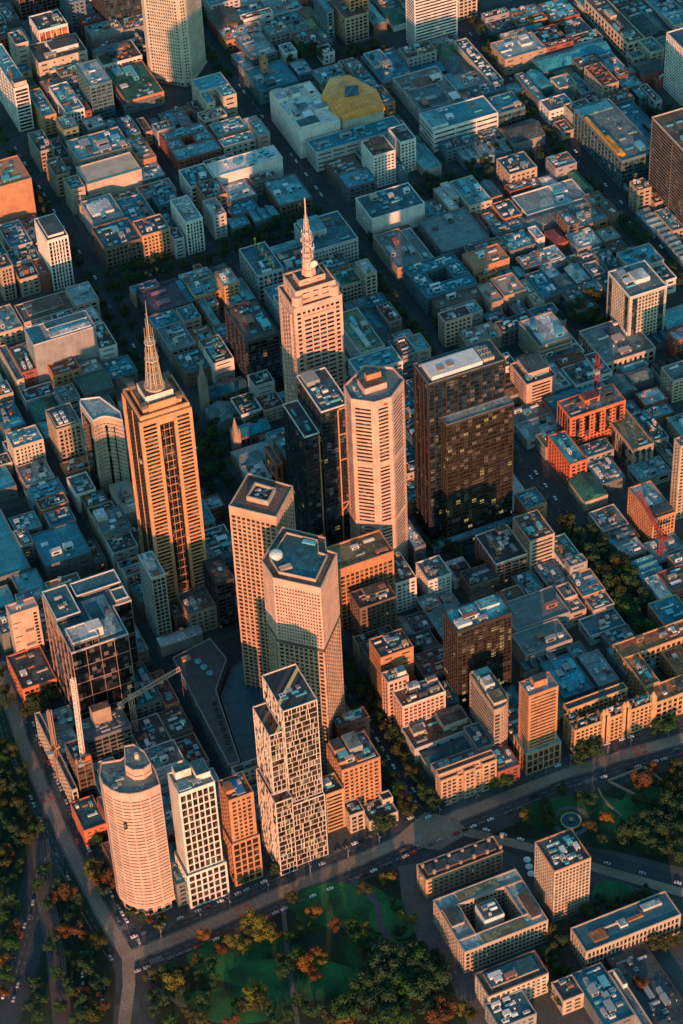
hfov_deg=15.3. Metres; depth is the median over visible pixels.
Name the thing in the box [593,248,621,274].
shop
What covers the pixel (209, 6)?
building
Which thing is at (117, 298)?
street tree
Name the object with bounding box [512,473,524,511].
plaza
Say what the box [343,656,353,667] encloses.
street tree
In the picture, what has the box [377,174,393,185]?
windows
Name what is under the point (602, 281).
building
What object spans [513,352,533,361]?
warehouse
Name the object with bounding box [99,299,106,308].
street tree
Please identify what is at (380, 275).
street tree
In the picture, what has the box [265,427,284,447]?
building
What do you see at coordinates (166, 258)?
street tree
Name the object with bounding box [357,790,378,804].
windows
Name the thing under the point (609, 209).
shop
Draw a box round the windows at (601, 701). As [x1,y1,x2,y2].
[564,692,624,717]
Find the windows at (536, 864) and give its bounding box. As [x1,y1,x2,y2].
[535,864,587,919]
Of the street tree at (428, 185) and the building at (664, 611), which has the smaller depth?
the building at (664, 611)
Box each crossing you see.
[117,924,128,931]
[149,955,162,963]
[409,832,425,841]
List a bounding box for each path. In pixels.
[148,983,201,1023]
[281,905,299,1023]
[350,878,427,958]
[554,806,589,834]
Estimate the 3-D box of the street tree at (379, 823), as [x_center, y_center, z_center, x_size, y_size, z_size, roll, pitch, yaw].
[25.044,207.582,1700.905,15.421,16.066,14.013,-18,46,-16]
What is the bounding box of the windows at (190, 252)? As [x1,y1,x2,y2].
[185,241,203,253]
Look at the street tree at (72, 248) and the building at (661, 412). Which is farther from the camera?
the street tree at (72, 248)
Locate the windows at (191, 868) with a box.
[189,855,220,870]
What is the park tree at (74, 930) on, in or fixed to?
on the park ground at (76, 945)
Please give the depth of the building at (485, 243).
2142.21 m
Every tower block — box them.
[11,0,59,19]
[79,396,130,495]
[92,0,141,20]
[99,744,174,915]
[121,303,206,601]
[138,550,171,637]
[141,0,206,86]
[167,758,229,908]
[217,772,262,886]
[229,473,295,687]
[252,663,327,875]
[261,526,344,772]
[278,198,345,402]
[282,367,350,546]
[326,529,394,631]
[343,0,369,30]
[343,365,408,562]
[405,0,457,44]
[413,339,518,555]
[443,591,511,708]
[513,671,561,775]
[648,108,682,223]
[669,436,682,519]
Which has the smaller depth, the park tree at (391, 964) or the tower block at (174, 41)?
the park tree at (391, 964)
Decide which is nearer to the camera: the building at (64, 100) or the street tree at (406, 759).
the street tree at (406, 759)
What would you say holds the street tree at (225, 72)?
on the road at (230, 648)
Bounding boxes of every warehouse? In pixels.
[20,18,30,32]
[25,77,38,89]
[28,397,58,429]
[38,420,50,447]
[80,417,84,444]
[86,3,95,15]
[112,376,135,403]
[114,405,124,424]
[156,624,202,656]
[204,401,240,434]
[230,441,269,476]
[269,240,299,252]
[297,6,313,18]
[311,81,321,94]
[318,83,326,92]
[349,262,355,270]
[360,308,389,332]
[374,326,392,347]
[397,616,413,635]
[411,61,445,74]
[414,135,421,142]
[414,643,441,654]
[416,142,441,176]
[419,736,470,778]
[423,200,435,217]
[426,603,458,644]
[435,44,461,61]
[442,55,473,75]
[444,73,464,92]
[470,213,489,236]
[470,587,494,600]
[479,180,502,202]
[498,266,525,280]
[500,118,545,152]
[505,374,518,404]
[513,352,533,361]
[519,652,555,679]
[542,387,581,418]
[548,90,574,101]
[557,692,564,728]
[568,472,607,511]
[573,0,583,13]
[578,382,605,392]
[623,174,647,191]
[630,13,671,39]
[646,330,667,350]
[651,353,682,382]
[664,304,682,331]
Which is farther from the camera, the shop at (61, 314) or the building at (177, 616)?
the shop at (61, 314)
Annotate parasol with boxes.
[523,857,530,861]
[525,864,532,869]
[527,871,533,876]
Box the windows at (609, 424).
[558,424,610,445]
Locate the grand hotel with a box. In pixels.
[562,682,657,752]
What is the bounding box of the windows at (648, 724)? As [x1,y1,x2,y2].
[569,724,648,750]
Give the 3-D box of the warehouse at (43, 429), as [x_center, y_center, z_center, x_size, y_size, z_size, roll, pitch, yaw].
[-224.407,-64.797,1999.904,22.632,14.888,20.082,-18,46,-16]
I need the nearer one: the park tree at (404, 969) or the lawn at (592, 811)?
the park tree at (404, 969)
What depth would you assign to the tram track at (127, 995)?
1619.77 m
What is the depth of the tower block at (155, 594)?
1812.44 m
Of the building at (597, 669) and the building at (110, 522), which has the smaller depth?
the building at (597, 669)
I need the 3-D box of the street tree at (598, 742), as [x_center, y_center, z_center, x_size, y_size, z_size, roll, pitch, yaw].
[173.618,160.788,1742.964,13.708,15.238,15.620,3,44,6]
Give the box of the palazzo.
[416,833,502,898]
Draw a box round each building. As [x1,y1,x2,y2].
[0,1,20,28]
[0,12,6,24]
[0,22,10,56]
[0,219,32,250]
[0,241,8,256]
[0,304,24,344]
[0,344,25,399]
[0,379,14,403]
[0,400,25,440]
[0,465,17,502]
[0,509,30,591]
[0,584,15,610]
[0,610,12,651]
[6,339,26,349]
[6,645,58,707]
[7,243,40,265]
[8,510,42,534]
[10,26,32,43]
[11,568,46,593]
[13,261,41,297]
[14,290,74,335]
[15,458,54,490]
[23,477,68,516]
[25,225,36,241]
[27,129,54,172]
[29,87,56,135]
[30,521,93,580]
[35,492,68,526]
[38,604,49,650]
[43,505,76,529]
[44,649,54,673]
[45,156,69,197]
[45,572,80,589]
[48,59,81,77]
[48,81,85,132]
[51,726,77,769]
[53,383,80,417]
[66,126,131,166]
[66,471,95,512]
[70,794,108,846]
[73,304,102,324]
[73,368,115,401]
[76,152,142,195]
[80,193,123,235]
[81,115,106,135]
[82,102,91,117]
[84,18,123,51]
[85,537,107,573]
[91,217,143,270]
[92,39,142,68]
[92,504,132,557]
[93,756,114,796]
[95,322,118,363]
[101,354,138,384]
[101,841,113,874]
[104,118,122,132]
[105,59,164,104]
[109,479,137,525]
[112,83,160,114]
[115,193,154,223]
[118,14,143,39]
[118,400,123,415]
[123,425,129,466]
[126,134,156,165]
[130,713,170,749]
[132,524,140,553]
[133,661,163,719]
[134,623,149,662]
[135,178,176,206]
[136,117,153,144]
[136,279,195,320]
[140,162,165,183]
[143,739,184,788]
[146,118,158,128]
[148,309,180,342]
[149,186,177,217]
[157,110,179,127]
[157,321,195,365]
[159,121,222,174]
[161,786,170,805]
[163,803,175,842]
[169,599,185,631]
[170,227,185,258]
[170,841,176,854]
[173,111,192,126]
[173,348,211,388]
[174,732,209,767]
[175,303,201,329]
[176,584,217,632]
[178,163,213,204]
[186,276,221,311]
[188,324,213,347]
[191,72,237,118]
[192,263,202,269]
[195,177,227,214]
[198,296,219,331]
[201,0,240,13]
[202,197,227,239]
[203,493,224,519]
[204,524,228,539]
[205,532,233,566]
[207,7,242,38]
[207,145,283,184]
[208,116,247,140]
[208,263,227,274]
[215,780,220,811]
[218,19,263,50]
[218,130,256,155]
[218,811,221,843]
[222,178,257,204]
[225,198,258,219]
[226,277,254,305]
[227,214,250,236]
[228,565,235,585]
[231,51,253,76]
[235,3,265,17]
[235,31,277,65]
[235,586,238,622]
[240,0,261,8]
[242,115,257,126]
[243,59,298,104]
[248,205,279,229]
[248,777,258,801]
[261,0,302,20]
[261,20,291,50]
[263,173,312,217]
[263,282,282,317]
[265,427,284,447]
[273,436,287,481]
[274,245,317,272]
[277,391,285,402]
[278,42,296,64]
[281,357,284,387]
[286,18,310,33]
[288,59,313,83]
[292,28,323,56]
[306,115,399,171]
[313,63,346,86]
[317,43,334,64]
[317,253,349,273]
[324,154,362,188]
[333,268,362,302]
[338,167,376,201]
[344,797,364,833]
[345,355,348,369]
[345,369,351,382]
[348,346,402,376]
[355,148,361,164]
[355,182,424,235]
[359,640,370,682]
[360,47,413,92]
[362,798,397,830]
[363,49,387,68]
[364,292,387,309]
[369,0,400,15]
[369,1,386,35]
[373,84,395,117]
[373,228,423,280]
[378,789,392,804]
[383,7,405,31]
[391,329,412,338]
[392,66,464,122]
[396,0,404,6]
[398,40,436,67]
[401,227,433,260]
[401,704,471,762]
[402,252,476,314]
[404,610,433,634]
[405,378,413,390]
[405,390,413,426]
[405,424,414,451]
[406,445,414,462]
[407,478,415,514]
[407,628,438,651]
[414,645,443,681]
[415,555,451,598]
[415,592,441,615]
[418,206,489,259]
[419,95,497,151]
[429,33,458,46]
[430,747,477,784]
[431,286,481,317]
[433,186,458,211]
[433,868,547,973]
[439,592,459,604]
[440,182,458,206]
[440,299,482,325]
[444,556,470,588]
[449,175,491,216]
[454,38,503,84]
[454,69,486,91]
[457,139,511,170]
[457,321,501,347]
[462,243,509,279]
[464,236,506,253]
[470,80,506,97]
[470,127,506,145]
[475,524,527,584]
[475,950,548,1009]
[476,267,497,283]
[476,282,503,311]
[481,211,499,226]
[483,308,506,323]
[485,989,536,1023]
[486,91,524,128]
[488,216,528,237]
[490,31,546,75]
[490,272,525,310]
[491,198,521,221]
[494,312,530,346]
[495,22,543,40]
[496,151,536,184]
[499,229,535,260]
[499,584,525,601]
[502,684,518,706]
[504,81,525,99]
[504,179,530,199]
[506,586,569,633]
[507,299,530,315]
[508,703,518,754]
[509,3,542,20]
[511,178,584,217]
[512,618,572,662]
[514,72,545,112]
[514,399,551,432]
[515,252,539,273]
[515,413,556,449]
[518,311,571,358]
[523,200,589,231]
[524,69,553,96]
[524,269,560,304]
[526,177,541,189]
[527,225,544,249]
[528,24,565,43]
[528,302,566,326]
[531,39,611,79]
[531,244,565,267]
[534,560,571,589]
[537,0,579,24]
[539,93,571,124]
[539,263,560,277]
[539,653,594,702]
[543,336,583,362]
[544,227,568,249]
[547,361,573,392]
[547,430,587,485]
[550,73,576,95]
[551,974,583,1014]
[553,119,573,140]
[554,533,579,573]
[555,17,591,36]
[555,582,577,601]
[560,284,597,322]
[561,360,600,388]
[563,98,590,127]
[564,263,590,284]
[564,553,587,577]
[564,597,586,627]
[565,227,602,253]
[567,28,602,46]
[567,568,605,603]
[570,891,680,967]
[571,962,634,1023]
[572,206,608,231]
[578,319,655,374]
[578,607,625,645]
[578,649,619,691]
[579,280,602,296]
[582,260,605,280]
[584,0,644,58]
[584,62,618,98]
[587,456,625,491]
[588,503,628,536]
[595,225,620,248]
[595,275,607,300]
[599,52,624,72]
[602,524,639,551]
[603,238,627,257]
[605,374,636,400]
[606,647,655,684]
[607,968,651,1023]
[609,0,635,5]
[609,408,653,467]
[612,619,682,720]
[613,536,646,561]
[615,0,656,20]
[615,100,651,140]
[616,243,663,266]
[617,74,643,92]
[624,366,653,389]
[626,49,644,65]
[627,455,671,484]
[631,58,663,83]
[631,87,647,105]
[631,554,662,586]
[632,410,668,455]
[634,386,667,408]
[636,207,664,238]
[638,36,664,65]
[641,401,674,424]
[643,532,682,568]
[645,0,682,20]
[647,594,682,627]
[652,263,676,293]
[656,37,665,55]
[656,226,678,250]
[657,563,682,599]
[660,360,682,402]
[664,10,682,29]
[666,413,682,438]
[667,327,682,357]
[668,240,682,268]
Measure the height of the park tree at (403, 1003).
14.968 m
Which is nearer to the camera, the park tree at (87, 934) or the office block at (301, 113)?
the park tree at (87, 934)
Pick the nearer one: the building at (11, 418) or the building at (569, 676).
the building at (569, 676)
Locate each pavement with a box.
[0,78,120,137]
[0,216,77,305]
[0,350,130,489]
[0,433,26,510]
[0,514,154,695]
[44,172,211,276]
[77,33,214,97]
[80,486,239,660]
[94,766,270,928]
[122,297,284,442]
[128,912,188,947]
[152,103,318,242]
[172,657,406,875]
[206,18,341,59]
[222,456,415,573]
[234,264,412,381]
[269,102,445,204]
[309,0,405,46]
[341,595,567,813]
[389,92,547,172]
[407,512,551,561]
[412,217,570,350]
[447,851,682,1023]
[456,581,682,764]
[477,0,514,10]
[482,31,664,115]
[496,172,678,325]
[514,352,670,515]
[570,0,680,107]
[592,157,682,244]
[597,518,682,602]
[616,348,682,442]
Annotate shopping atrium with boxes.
[221,660,349,762]
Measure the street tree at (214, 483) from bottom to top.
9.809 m
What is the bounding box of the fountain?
[561,812,581,828]
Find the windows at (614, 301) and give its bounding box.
[612,301,657,333]
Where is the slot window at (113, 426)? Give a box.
[113,426,122,480]
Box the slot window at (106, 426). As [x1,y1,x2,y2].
[105,425,115,482]
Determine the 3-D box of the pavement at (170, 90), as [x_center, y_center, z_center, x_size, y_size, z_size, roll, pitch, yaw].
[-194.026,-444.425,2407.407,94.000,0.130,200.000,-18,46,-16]
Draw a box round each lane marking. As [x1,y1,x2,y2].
[0,677,682,959]
[0,727,675,968]
[1,662,678,955]
[1,672,682,956]
[1,713,672,966]
[4,664,678,952]
[5,708,682,962]
[8,807,47,998]
[12,681,682,950]
[25,708,681,946]
[31,712,569,944]
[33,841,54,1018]
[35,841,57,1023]
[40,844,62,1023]
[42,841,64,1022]
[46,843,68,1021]
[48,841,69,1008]
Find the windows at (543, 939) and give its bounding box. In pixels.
[459,939,544,969]
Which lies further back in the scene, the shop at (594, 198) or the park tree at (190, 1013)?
the shop at (594, 198)
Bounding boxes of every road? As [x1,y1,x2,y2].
[0,0,682,1004]
[0,798,65,1023]
[135,973,156,1023]
[398,862,487,1023]
[434,812,682,899]
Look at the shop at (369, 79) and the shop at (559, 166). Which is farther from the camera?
the shop at (369, 79)
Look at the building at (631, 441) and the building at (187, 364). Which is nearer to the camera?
the building at (631, 441)
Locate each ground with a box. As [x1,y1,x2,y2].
[0,704,115,1023]
[113,846,682,1023]
[156,870,466,1023]
[491,767,682,867]
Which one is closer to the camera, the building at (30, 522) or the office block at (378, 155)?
the building at (30, 522)
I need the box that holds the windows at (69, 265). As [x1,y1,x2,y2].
[49,260,72,289]
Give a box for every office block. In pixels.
[0,43,33,131]
[0,155,36,223]
[0,254,17,300]
[5,424,46,474]
[5,596,44,652]
[8,29,32,77]
[24,310,99,383]
[29,9,68,43]
[29,33,87,86]
[34,213,74,290]
[34,711,78,802]
[41,569,139,721]
[45,402,85,462]
[55,114,79,148]
[59,0,86,33]
[63,174,85,214]
[64,737,97,799]
[65,281,100,316]
[75,59,115,119]
[76,700,133,762]
[132,213,172,262]
[170,195,205,254]
[172,638,239,776]
[202,555,237,628]
[214,267,239,310]
[224,298,282,390]
[239,237,283,299]
[264,445,283,482]
[269,81,340,158]
[294,210,358,262]
[314,0,334,41]
[322,772,345,832]
[326,731,381,804]
[329,0,368,44]
[333,706,369,738]
[343,307,384,358]
[349,580,397,636]
[355,258,377,296]
[361,135,395,187]
[369,628,413,700]
[381,665,408,725]
[388,124,415,171]
[392,674,445,733]
[394,551,416,613]
[435,749,496,805]
[438,305,471,347]
[457,0,476,20]
[469,666,508,746]
[510,352,555,405]
[512,509,554,571]
[534,828,590,922]
[556,383,625,445]
[574,98,649,187]
[606,260,666,335]
[626,480,675,541]
[628,177,651,214]
[663,27,682,105]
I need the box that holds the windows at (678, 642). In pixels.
[614,640,682,664]
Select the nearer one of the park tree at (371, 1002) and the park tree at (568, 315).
the park tree at (371, 1002)
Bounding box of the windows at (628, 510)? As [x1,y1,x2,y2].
[628,510,671,541]
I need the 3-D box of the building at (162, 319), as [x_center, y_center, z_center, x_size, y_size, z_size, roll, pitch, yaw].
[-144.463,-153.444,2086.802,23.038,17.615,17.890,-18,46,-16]
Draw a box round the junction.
[396,812,468,849]
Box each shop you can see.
[0,452,13,475]
[2,441,8,453]
[9,344,38,387]
[13,527,35,562]
[15,586,42,604]
[16,62,31,77]
[19,215,35,227]
[20,381,53,410]
[24,319,50,327]
[32,258,51,292]
[33,241,38,252]
[40,77,60,103]
[42,705,78,736]
[47,357,81,387]
[49,137,70,161]
[50,308,72,319]
[55,62,78,81]
[59,455,89,481]
[61,73,77,89]
[64,160,76,175]
[73,88,87,103]
[76,191,107,220]
[77,13,103,39]
[78,357,102,373]
[80,489,108,522]
[87,500,114,533]
[94,39,116,48]
[96,795,105,820]
[101,395,114,405]
[105,532,138,571]
[112,190,137,199]
[116,115,140,137]
[116,555,138,584]
[121,563,140,594]
[127,32,146,61]
[129,279,158,306]
[130,581,145,619]
[149,669,179,709]
[152,119,174,148]
[158,705,192,738]
[161,213,177,228]
[168,844,188,906]
[171,105,190,117]
[178,266,208,278]
[181,270,214,286]
[187,100,203,121]
[197,106,226,128]
[198,334,223,354]
[201,497,215,529]
[203,153,233,166]
[203,342,234,383]
[209,767,219,780]
[212,323,226,336]
[221,336,227,347]
[230,392,262,423]
[231,758,257,780]
[240,7,272,24]
[241,460,271,479]
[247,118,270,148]
[247,369,274,396]
[249,171,276,195]
[254,800,260,830]
[255,391,283,421]
[273,295,279,325]
[275,10,302,21]
[298,0,307,6]
[305,17,322,31]
[315,29,332,45]
[338,57,353,68]
[342,297,367,310]
[343,58,368,76]
[352,624,392,665]
[355,73,378,86]
[376,302,401,333]
[377,224,412,233]
[388,336,416,378]
[394,114,413,134]
[396,155,408,184]
[406,333,430,361]
[406,460,414,479]
[408,519,425,569]
[426,198,446,214]
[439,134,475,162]
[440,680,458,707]
[459,562,498,600]
[460,91,474,99]
[463,721,493,753]
[481,7,508,34]
[485,743,519,787]
[486,17,516,38]
[500,27,527,39]
[502,352,514,378]
[511,569,544,593]
[514,13,546,27]
[514,487,546,519]
[520,279,544,308]
[535,428,556,459]
[537,174,556,186]
[544,36,573,54]
[545,151,576,181]
[549,273,576,290]
[552,66,576,76]
[555,350,585,368]
[556,209,578,234]
[565,641,587,662]
[566,246,601,267]
[567,170,593,193]
[569,72,592,95]
[572,52,603,79]
[576,91,600,101]
[578,437,613,462]
[583,190,605,207]
[584,351,612,383]
[584,591,614,615]
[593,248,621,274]
[600,200,619,227]
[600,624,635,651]
[604,88,634,103]
[612,66,636,78]
[619,358,647,373]
[625,399,641,414]
[639,83,661,109]
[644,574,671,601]
[650,73,663,88]
[650,189,662,211]
[654,207,682,239]
[654,442,673,474]
[667,551,682,568]
[674,0,682,8]
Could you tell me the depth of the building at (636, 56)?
2341.85 m
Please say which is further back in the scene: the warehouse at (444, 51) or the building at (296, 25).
the building at (296, 25)
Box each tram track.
[0,661,130,958]
[118,954,134,1023]
[126,733,682,959]
[464,828,682,896]
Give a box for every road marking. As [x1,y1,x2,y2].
[39,789,52,801]
[234,904,248,916]
[631,745,647,755]
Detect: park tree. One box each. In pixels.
[0,737,14,749]
[0,752,9,767]
[0,768,13,781]
[0,778,9,795]
[0,798,9,812]
[0,809,11,820]
[0,814,16,827]
[0,846,6,858]
[0,853,11,870]
[0,872,17,885]
[0,887,4,897]
[0,888,14,907]
[0,909,11,923]
[0,934,7,947]
[0,952,11,968]
[0,965,14,981]
[0,983,11,996]
[1,933,20,952]
[2,742,18,757]
[2,820,20,836]
[2,842,15,859]
[6,918,24,936]
[7,835,20,847]
[8,781,28,795]
[9,796,28,808]
[10,899,23,913]
[13,857,23,872]
[14,761,30,777]
[17,805,28,818]
[20,829,35,844]
[20,1000,37,1010]
[25,814,39,830]
[27,822,45,837]
[27,975,44,995]
[30,1008,42,1021]
[31,878,47,893]
[33,861,52,875]
[34,993,49,1007]
[40,895,52,911]
[42,934,59,951]
[48,890,59,903]
[49,964,66,982]
[51,877,66,890]
[52,923,68,942]
[52,999,67,1011]
[57,882,77,902]
[58,911,75,924]
[62,977,76,997]
[63,920,82,937]
[63,949,75,962]
[64,903,75,913]
[67,1006,87,1023]
[69,892,83,909]
[71,956,86,971]
[73,993,91,1012]
[74,985,92,997]
[77,950,94,962]
[78,930,91,941]
[81,959,96,976]
[83,860,99,881]
[85,938,98,950]
[86,856,106,871]
[86,1004,102,1022]
[87,998,105,1017]
[88,930,102,942]
[88,979,104,996]
[90,832,106,848]
[90,933,109,951]
[91,873,106,886]
[93,972,111,986]
[93,991,110,1010]
[97,882,109,895]
[100,867,115,888]
[124,907,135,915]
[136,912,146,919]
[141,967,157,981]
[144,914,153,923]
[145,988,159,1003]
[147,1002,160,1017]
[153,921,163,930]
[154,990,170,1005]
[156,912,167,922]
[158,961,174,980]
[161,1011,177,1023]
[162,970,184,993]
[174,963,189,977]
[174,986,190,1001]
[180,1003,197,1023]
[188,949,203,965]
[193,967,206,982]
[194,990,212,1006]
[195,927,211,940]
[195,1010,210,1023]
[201,979,216,991]
[204,953,218,969]
[207,961,221,981]
[213,942,227,954]
[221,933,241,947]
[222,1012,240,1023]
[229,996,239,1007]
[235,996,252,1012]
[237,937,251,954]
[239,905,271,932]
[240,924,254,938]
[241,985,261,1010]
[249,991,271,1012]
[250,922,275,942]
[251,981,267,996]
[259,919,275,933]
[266,1006,283,1023]
[271,925,282,939]
[273,963,293,977]
[275,952,285,963]
[280,951,296,970]
[280,1005,298,1022]
[283,890,297,903]
[283,929,296,943]
[287,49,296,61]
[289,990,307,1007]
[291,946,304,963]
[294,40,311,57]
[294,923,305,936]
[296,955,315,972]
[299,945,321,969]
[302,1000,327,1018]
[305,904,322,919]
[305,920,319,931]
[307,965,323,980]
[308,39,317,51]
[314,45,327,59]
[316,952,327,965]
[320,1008,337,1023]
[327,44,337,53]
[327,916,341,932]
[329,992,358,1022]
[334,1017,353,1023]
[341,46,356,58]
[342,988,360,1007]
[344,917,357,934]
[348,42,361,51]
[348,974,375,998]
[349,930,364,943]
[351,993,367,1020]
[355,880,372,894]
[355,942,370,960]
[356,970,384,991]
[359,47,370,55]
[359,921,371,940]
[360,984,381,1010]
[363,931,378,953]
[364,950,385,970]
[366,1004,400,1023]
[368,952,394,985]
[369,36,379,50]
[371,937,398,959]
[371,988,397,1006]
[377,970,396,996]
[379,872,393,885]
[380,42,389,49]
[380,956,405,974]
[383,972,404,999]
[385,996,411,1011]
[388,897,402,912]
[389,870,396,880]
[389,939,411,956]
[389,1002,414,1023]
[390,923,407,936]
[393,940,421,967]
[394,956,416,983]
[397,909,417,925]
[397,972,423,998]
[405,948,430,971]
[407,975,438,1000]
[408,967,424,983]
[412,940,428,951]
[415,996,434,1014]
[417,957,437,980]
[421,170,436,183]
[424,1008,446,1023]
[425,967,451,992]
[429,946,442,959]
[431,990,447,1008]
[434,176,444,187]
[434,953,451,969]
[439,999,457,1020]
[444,168,456,179]
[454,999,469,1016]
[463,157,476,171]
[463,1006,478,1020]
[480,152,489,164]
[481,38,491,54]
[488,142,499,150]
[492,54,498,61]
[519,807,531,822]
[525,16,533,24]
[537,804,555,820]
[538,794,551,804]
[538,941,558,955]
[539,801,552,813]
[540,12,549,25]
[542,922,560,942]
[542,950,559,966]
[543,812,556,827]
[547,980,553,995]
[549,962,568,976]
[552,932,569,952]
[554,996,562,1006]
[556,22,565,31]
[556,310,572,320]
[556,782,569,795]
[560,963,575,976]
[566,917,583,930]
[567,300,584,317]
[573,791,586,802]
[574,296,587,306]
[574,306,592,323]
[580,903,600,919]
[581,817,599,832]
[582,287,601,304]
[584,792,598,805]
[590,303,601,317]
[591,315,607,324]
[592,892,606,907]
[595,832,608,843]
[599,811,614,822]
[604,895,622,910]
[614,823,642,846]
[614,902,628,909]
[617,818,629,829]
[621,890,641,903]
[623,816,644,838]
[627,810,651,825]
[630,769,651,791]
[630,792,647,805]
[632,975,648,988]
[636,823,658,847]
[640,883,654,897]
[641,836,661,853]
[645,797,658,810]
[645,807,663,832]
[646,933,668,951]
[647,760,657,773]
[647,777,660,789]
[648,819,669,837]
[651,840,672,855]
[656,810,673,819]
[657,787,668,806]
[657,789,676,810]
[660,775,671,788]
[660,813,681,833]
[664,780,682,795]
[665,756,682,775]
[665,837,682,862]
[665,932,681,946]
[667,797,682,819]
[668,819,682,840]
[674,771,682,787]
[676,787,682,800]
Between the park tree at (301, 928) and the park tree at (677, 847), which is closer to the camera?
the park tree at (301, 928)
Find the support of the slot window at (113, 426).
in the tower block at (104, 435)
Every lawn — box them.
[176,986,292,1023]
[186,934,305,985]
[227,956,365,1001]
[284,882,390,927]
[321,932,397,968]
[369,899,414,938]
[525,795,635,834]
[589,817,669,849]
[592,881,633,902]
[620,786,678,815]
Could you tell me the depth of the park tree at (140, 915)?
1654.12 m
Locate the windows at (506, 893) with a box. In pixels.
[506,893,520,918]
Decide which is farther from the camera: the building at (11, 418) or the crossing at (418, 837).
the building at (11, 418)
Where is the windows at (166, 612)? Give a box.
[144,595,170,636]
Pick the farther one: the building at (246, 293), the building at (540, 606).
the building at (246, 293)
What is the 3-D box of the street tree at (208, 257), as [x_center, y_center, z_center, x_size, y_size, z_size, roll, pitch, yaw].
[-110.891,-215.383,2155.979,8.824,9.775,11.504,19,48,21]
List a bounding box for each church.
[197,358,247,414]
[230,418,270,450]
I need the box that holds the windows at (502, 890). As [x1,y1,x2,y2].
[435,890,503,923]
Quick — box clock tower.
[259,52,267,73]
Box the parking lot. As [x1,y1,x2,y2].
[605,941,682,1023]
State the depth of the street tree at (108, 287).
2130.49 m
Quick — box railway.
[31,839,70,1023]
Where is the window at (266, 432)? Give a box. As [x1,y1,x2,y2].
[243,432,266,444]
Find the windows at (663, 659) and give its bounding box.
[662,659,673,676]
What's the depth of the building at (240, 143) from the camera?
2257.26 m
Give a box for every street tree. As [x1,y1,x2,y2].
[0,133,9,143]
[0,665,7,676]
[0,683,9,695]
[0,693,16,707]
[6,149,15,155]
[19,706,32,717]
[25,692,41,714]
[31,686,49,699]
[32,182,37,190]
[34,190,46,204]
[38,685,57,707]
[40,202,51,215]
[70,246,77,256]
[73,257,84,266]
[81,269,92,281]
[92,285,100,293]
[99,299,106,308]
[102,309,114,321]
[103,268,115,279]
[104,281,113,290]
[110,278,124,290]
[110,322,121,335]
[113,294,124,303]
[116,262,132,271]
[116,303,131,317]
[118,337,128,347]
[121,270,138,285]
[126,348,139,361]
[128,318,138,328]
[131,258,148,269]
[135,334,146,344]
[136,361,148,375]
[137,270,149,282]
[149,255,161,266]
[150,266,161,278]
[151,356,162,367]
[160,253,169,261]
[162,259,175,274]
[177,257,191,270]
[190,252,203,265]
[192,413,199,424]
[195,428,205,441]
[196,437,211,458]
[198,464,205,471]
[198,467,213,480]
[202,13,207,22]
[204,251,216,262]
[205,43,209,53]
[205,425,220,441]
[205,443,216,455]
[206,48,218,62]
[206,480,218,491]
[207,461,222,473]
[208,417,219,428]
[212,60,222,71]
[214,441,229,457]
[217,236,227,246]
[217,247,229,258]
[220,67,232,77]
[220,471,234,485]
[222,508,229,521]
[223,47,232,57]
[229,480,239,490]
[230,228,243,241]
[230,407,246,425]
[231,241,242,254]
[231,874,247,884]
[241,238,255,246]
[242,392,259,401]
[244,224,255,236]
[246,413,260,422]
[254,232,268,242]
[259,222,269,233]
[268,230,280,241]
[268,861,281,875]
[270,214,282,228]
[282,226,292,239]
[284,211,296,225]
[298,207,311,218]
[310,204,322,215]
[342,641,346,658]
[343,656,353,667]
[344,663,357,678]
[344,693,350,704]
[345,673,368,689]
[348,703,355,709]
[356,683,373,700]
[362,694,381,713]
[367,231,372,244]
[369,707,386,722]
[370,738,377,747]
[371,811,391,832]
[376,747,383,759]
[377,272,383,283]
[377,281,392,295]
[377,719,389,730]
[380,759,390,773]
[382,770,395,782]
[382,812,397,828]
[384,726,401,744]
[389,291,399,307]
[389,781,404,798]
[390,734,406,755]
[397,308,408,319]
[397,791,414,807]
[400,751,412,766]
[402,802,420,816]
[404,764,418,777]
[405,320,420,332]
[411,775,425,786]
[412,183,425,195]
[413,644,422,653]
[414,325,431,341]
[416,781,435,802]
[422,535,438,549]
[426,182,434,194]
[426,795,445,810]
[429,343,436,354]
[431,317,437,329]
[436,532,445,541]
[443,539,458,553]
[451,544,468,557]
[467,16,476,24]
[469,169,480,180]
[470,559,484,566]
[474,22,486,35]
[481,163,494,177]
[486,35,496,42]
[488,774,506,790]
[499,774,514,786]
[513,449,517,464]
[517,96,527,108]
[524,107,537,119]
[526,151,535,161]
[537,148,547,160]
[541,125,554,138]
[548,136,557,148]
[551,146,559,154]
[556,511,575,538]
[557,143,570,153]
[564,524,585,539]
[570,537,585,550]
[572,750,589,766]
[575,739,596,755]
[577,540,597,553]
[582,175,594,182]
[582,521,599,539]
[582,546,600,567]
[586,736,604,756]
[587,559,607,571]
[593,184,603,193]
[593,562,615,579]
[596,533,611,549]
[599,544,617,560]
[601,570,621,592]
[604,549,624,562]
[606,575,626,597]
[609,553,630,572]
[609,590,632,607]
[613,597,639,617]
[615,563,638,577]
[618,214,631,224]
[620,564,639,589]
[622,220,639,236]
[623,190,628,200]
[625,605,644,624]
[626,580,646,597]
[631,619,644,634]
[632,589,654,608]
[633,619,654,634]
[635,231,650,244]
[645,106,658,115]
[651,719,670,734]
[663,714,679,729]
[664,103,673,111]
[667,262,676,271]
[675,272,682,289]
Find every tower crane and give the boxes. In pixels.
[46,709,60,782]
[70,678,86,767]
[117,667,183,728]
[593,354,601,388]
[635,490,673,556]
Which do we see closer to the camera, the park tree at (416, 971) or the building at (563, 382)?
the park tree at (416, 971)
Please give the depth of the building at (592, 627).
1824.81 m

